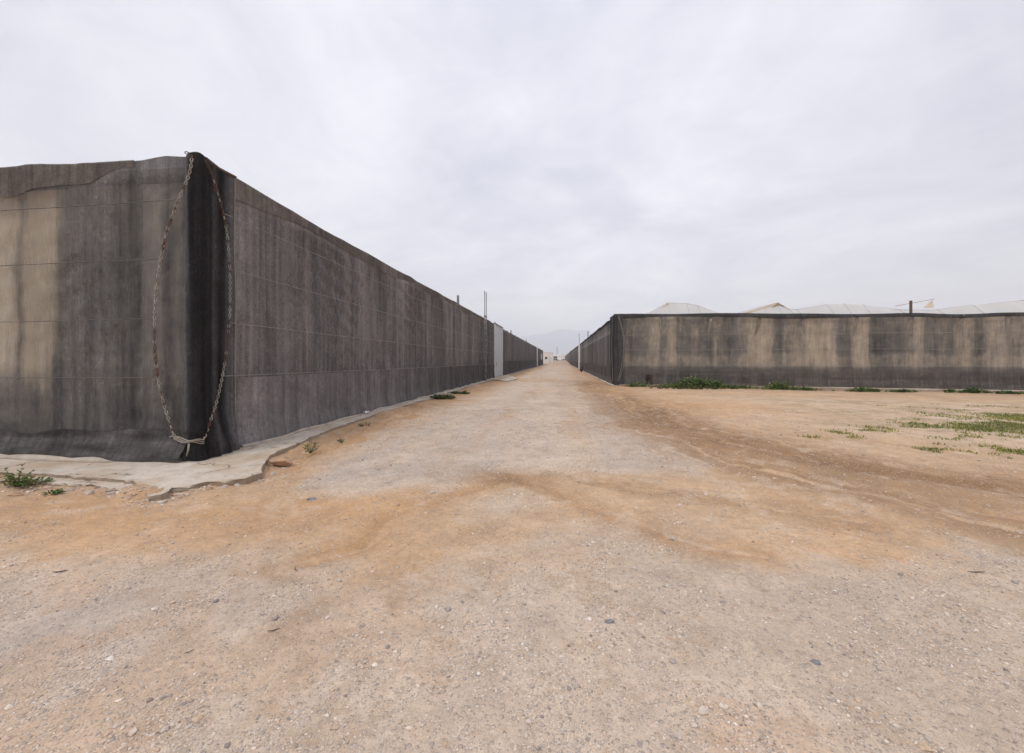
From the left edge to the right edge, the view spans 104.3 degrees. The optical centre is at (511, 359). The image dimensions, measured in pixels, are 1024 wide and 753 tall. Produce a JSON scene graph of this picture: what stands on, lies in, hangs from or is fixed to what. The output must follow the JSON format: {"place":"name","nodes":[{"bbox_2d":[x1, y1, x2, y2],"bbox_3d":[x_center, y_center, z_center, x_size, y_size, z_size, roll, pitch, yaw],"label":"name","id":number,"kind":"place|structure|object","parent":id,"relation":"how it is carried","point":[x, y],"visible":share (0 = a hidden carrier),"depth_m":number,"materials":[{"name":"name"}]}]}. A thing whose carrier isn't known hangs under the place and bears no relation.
{"place":"outdoors","nodes":[
{"label":"outdoors","id":0,"kind":"place"},
{"bbox_2d":[0,360,1023,752],"bbox_3d":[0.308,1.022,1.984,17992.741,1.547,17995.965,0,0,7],"label":"ground","id":1,"kind":"structure","parent":0,"point":[564,386],"depth_m":2.92,"materials":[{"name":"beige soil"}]},
{"bbox_2d":[14,475,52,486],"bbox_3d":[-6.238,1.562,5.176,0.331,0.142,0.344,0,0,26],"label":"weed","id":2,"kind":"object","parent":1,"relation":"on","point":[48,479],"visible":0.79,"depth_m":5.17,"materials":[{"name":"green plant"}]},
{"bbox_2d":[42,488,64,495],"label":"weed","id":3,"kind":"object","parent":1,"relation":"on","point":[56,491],"visible":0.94,"depth_m":4.74,"materials":[{"name":"green plant"}]},
{"bbox_2d":[0,476,134,490],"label":"concrete ledge","id":4,"kind":"object","parent":1,"relation":"on","point":[69,482],"visible":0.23,"depth_m":5.18,"materials":[{"name":"grey concrete"}]},
{"bbox_2d":[0,463,45,486],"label":"weed","id":5,"kind":"object","parent":4,"relation":"on","point":[10,479],"visible":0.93,"depth_m":5.12,"materials":[{"name":"green plant"}]},
{"bbox_2d":[84,490,91,494],"bbox_3d":[-5.181,1.627,4.864,0.122,0.066,0.068,-4,4,38],"label":"rock","id":6,"kind":"object","parent":1,"relation":"on","point":[88,492],"visible":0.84,"depth_m":4.84,"materials":[{"name":"grey stone"}]},
{"bbox_2d":[171,488,189,492],"bbox_3d":[-4.111,1.608,4.898,0.269,0.062,0.097,4,1,-19],"label":"rock","id":7,"kind":"object","parent":1,"relation":"on","point":[177,490],"visible":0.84,"depth_m":4.87,"materials":[{"name":"brown stone"}]},
{"bbox_2d":[0,368,531,501],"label":"concrete apron","id":8,"kind":"object","parent":1,"relation":"on","point":[240,466],"visible":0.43,"depth_m":5.78,"materials":[{"name":"grey concrete"}]},
{"bbox_2d":[0,152,542,462],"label":"netted greenhouse","id":9,"kind":"object","parent":1,"relation":"on","point":[326,327],"visible":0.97,"depth_m":6.63,"materials":[{"name":"fabric"}]},
{"bbox_2d":[153,154,192,436],"bbox_3d":[-5.208,-0.970,6.110,0.685,4.326,0.042,0,0,7],"label":"chain","id":10,"kind":"object","parent":9,"relation":"hanging from","point":[159,267],"visible":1,"depth_m":6.13,"materials":[{"name":"metal"}]},
{"bbox_2d":[169,435,204,455],"bbox_3d":[-5.045,1.302,6.141,0.405,0.299,0.272,0,0,7],"label":"rope","id":11,"kind":"object","parent":9,"relation":"attached to","point":[176,438],"visible":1,"depth_m":6.07,"materials":[{"name":"grey fabric"}]},
{"bbox_2d":[184,151,231,440],"bbox_3d":[-4.860,-0.990,6.470,0.237,4.516,0.703,0,0,21],"label":"chain","id":12,"kind":"object","parent":9,"relation":"hanging from","point":[228,298],"visible":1,"depth_m":6.68,"materials":[{"name":"brown metal"}]},
{"bbox_2d":[269,456,292,465],"bbox_3d":[-3.654,1.606,6.310,0.329,0.152,0.217,0,0,7],"label":"rock","id":13,"kind":"object","parent":1,"relation":"on","point":[281,461],"visible":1,"depth_m":6.26,"materials":[{"name":"brown stone"}]},
{"bbox_2d":[302,439,320,452],"bbox_3d":[-3.542,1.513,6.994,0.300,0.241,0.326,0,0,-34],"label":"weed","id":14,"kind":"object","parent":1,"relation":"on","point":[310,450],"visible":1,"depth_m":6.97,"materials":[{"name":"green plant"}]},
{"bbox_2d":[429,393,455,398],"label":"weed","id":15,"kind":"object","parent":1,"relation":"on","point":[447,396],"visible":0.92,"depth_m":16.38,"materials":[{"name":"green plant"}]},
{"bbox_2d":[448,390,470,393],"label":"weed","id":16,"kind":"object","parent":1,"relation":"on","point":[459,392],"visible":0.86,"depth_m":18.69,"materials":[{"name":"green plant"}]},
{"bbox_2d":[484,291,486,380],"bbox_3d":[-1.979,-1.700,29.681,0.080,6.800,0.800,0,0,7],"label":"pole","id":17,"kind":"object","parent":1,"relation":"on","point":[485,316],"visible":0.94,"depth_m":29.54,"materials":[{"name":"metal"}]},
{"bbox_2d":[492,375,517,381],"bbox_3d":[-0.335,1.645,35.538,2.250,0.211,13.001,0,0,7],"label":"concrete pad","id":18,"kind":"object","parent":1,"relation":"on","point":[509,378],"visible":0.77,"depth_m":33.08,"materials":[{"name":"grey concrete"}]},
{"bbox_2d":[543,352,553,362],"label":"plain building","id":19,"kind":"structure","parent":1,"relation":"on","point":[547,357],"depth_m":159.77,"materials":[{"name":"paint"}]},
{"bbox_2d":[573,366,618,385],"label":"kerb","id":20,"kind":"structure","parent":1,"relation":"on","point":[610,384],"depth_m":29.98,"materials":[{"name":"concrete"}]},
{"bbox_2d":[605,619,613,623],"bbox_3d":[0.595,1.595,2.427,0.061,0.028,0.034,1,1,-10],"label":"rock","id":21,"kind":"object","parent":1,"relation":"on","point":[608,621],"visible":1,"depth_m":2.42,"materials":[{"name":"stone"}]},
{"bbox_2d":[624,382,651,386],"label":"weed","id":22,"kind":"object","parent":1,"relation":"on","point":[636,384],"visible":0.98,"depth_m":23.64,"materials":[{"name":"green plant"}]},
{"bbox_2d":[644,373,652,384],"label":"dry shrub","id":23,"kind":"object","parent":1,"relation":"on","point":[648,377],"visible":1,"depth_m":23.77,"materials":[{"name":"brown plant"}]},
{"bbox_2d":[652,383,703,387],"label":"weed","id":24,"kind":"object","parent":1,"relation":"on","point":[669,385],"visible":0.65,"depth_m":22.90,"materials":[{"name":"green plant"}]},
{"bbox_2d":[649,385,736,388],"bbox_3d":[10.119,1.510,22.326,4.748,0.222,1.270,0,0,7],"label":"weed","id":25,"kind":"object","parent":1,"relation":"on","point":[691,387],"visible":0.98,"depth_m":22.17,"materials":[{"name":"green plant"}]},
{"bbox_2d":[675,375,712,386],"bbox_3d":[10.287,1.254,23.061,3.229,0.724,1.408,0,0,-8],"label":"weed","id":26,"kind":"object","parent":1,"relation":"on","point":[690,382],"visible":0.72,"depth_m":22.95,"materials":[{"name":"green plant"}]},
{"bbox_2d":[694,378,730,387],"bbox_3d":[11.670,1.324,22.959,2.460,0.581,1.139,0,0,7],"label":"weed","id":27,"kind":"object","parent":1,"relation":"on","point":[717,383],"visible":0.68,"depth_m":22.81,"materials":[{"name":"green plant"}]},
{"bbox_2d":[709,384,765,388],"bbox_3d":[12.435,1.490,22.342,3.482,0.255,1.460,0,0,7],"label":"weed","id":28,"kind":"object","parent":1,"relation":"on","point":[734,386],"visible":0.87,"depth_m":22.34,"materials":[{"name":"green plant"}]},
{"bbox_2d":[763,380,797,389],"bbox_3d":[15.067,1.404,22.460,1.807,0.538,0.949,0,0,7],"label":"weed","id":29,"kind":"object","parent":1,"relation":"on","point":[781,385],"visible":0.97,"depth_m":22.32,"materials":[{"name":"green plant"}]},
{"bbox_2d":[565,299,1023,389],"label":"netted greenhouse","id":30,"kind":"object","parent":1,"relation":"on","point":[980,346],"visible":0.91,"depth_m":22.86,"materials":[{"name":"fabric"}]},
{"bbox_2d":[786,386,821,390],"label":"weed","id":31,"kind":"object","parent":1,"relation":"on","point":[804,388],"visible":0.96,"depth_m":22.08,"materials":[{"name":"green plant"}]},
{"bbox_2d":[810,659,820,664],"bbox_3d":[1.607,1.600,2.108,0.050,0.025,0.034,-7,-4,18],"label":"rock","id":32,"kind":"object","parent":1,"relation":"on","point":[816,662],"visible":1,"depth_m":2.10,"materials":[{"name":"stone"}]},
{"bbox_2d":[619,384,1023,393],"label":"kerb","id":33,"kind":"structure","parent":1,"relation":"on","point":[882,389],"depth_m":21.90,"materials":[{"name":"concrete"}]},
{"bbox_2d":[832,386,886,391],"bbox_3d":[18.971,1.589,21.861,2.504,0.304,0.942,0,0,7],"label":"weed","id":34,"kind":"object","parent":1,"relation":"on","point":[862,389],"visible":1,"depth_m":21.73,"materials":[{"name":"green plant"}]},
{"bbox_2d":[889,389,917,391],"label":"weed","id":35,"kind":"object","parent":1,"relation":"on","point":[903,390],"visible":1,"depth_m":21.41,"materials":[{"name":"green plant"}]},
{"bbox_2d":[943,389,961,392],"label":"weed","id":36,"kind":"object","parent":1,"relation":"on","point":[950,390],"visible":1,"depth_m":21.12,"materials":[{"name":"green plant"}]},
{"bbox_2d":[959,387,990,392],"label":"weed","id":37,"kind":"object","parent":1,"relation":"on","point":[973,390],"visible":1,"depth_m":20.85,"materials":[{"name":"green plant"}]},
{"bbox_2d":[987,390,1023,393],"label":"weed","id":38,"kind":"object","parent":1,"relation":"on","point":[1005,392],"visible":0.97,"depth_m":20.55,"materials":[{"name":"green plant"}]},
{"bbox_2d":[0,0,1023,336],"label":"sky","id":39,"kind":"structure","parent":0,"point":[575,165],"materials":[{"name":"white"}]},
{"bbox_2d":[519,329,592,354],"bbox_3d":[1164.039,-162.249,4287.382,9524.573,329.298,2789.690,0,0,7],"label":"hills","id":40,"kind":"structure","parent":0,"point":[565,341],"depth_m":3754.99,"materials":[{"name":"grey"}]},
{"bbox_2d":[791,404,1023,458],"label":"grass","id":41,"kind":"structure","parent":0,"point":[990,429],"depth_m":9.55,"materials":[{"name":"green plant"}]}
]}

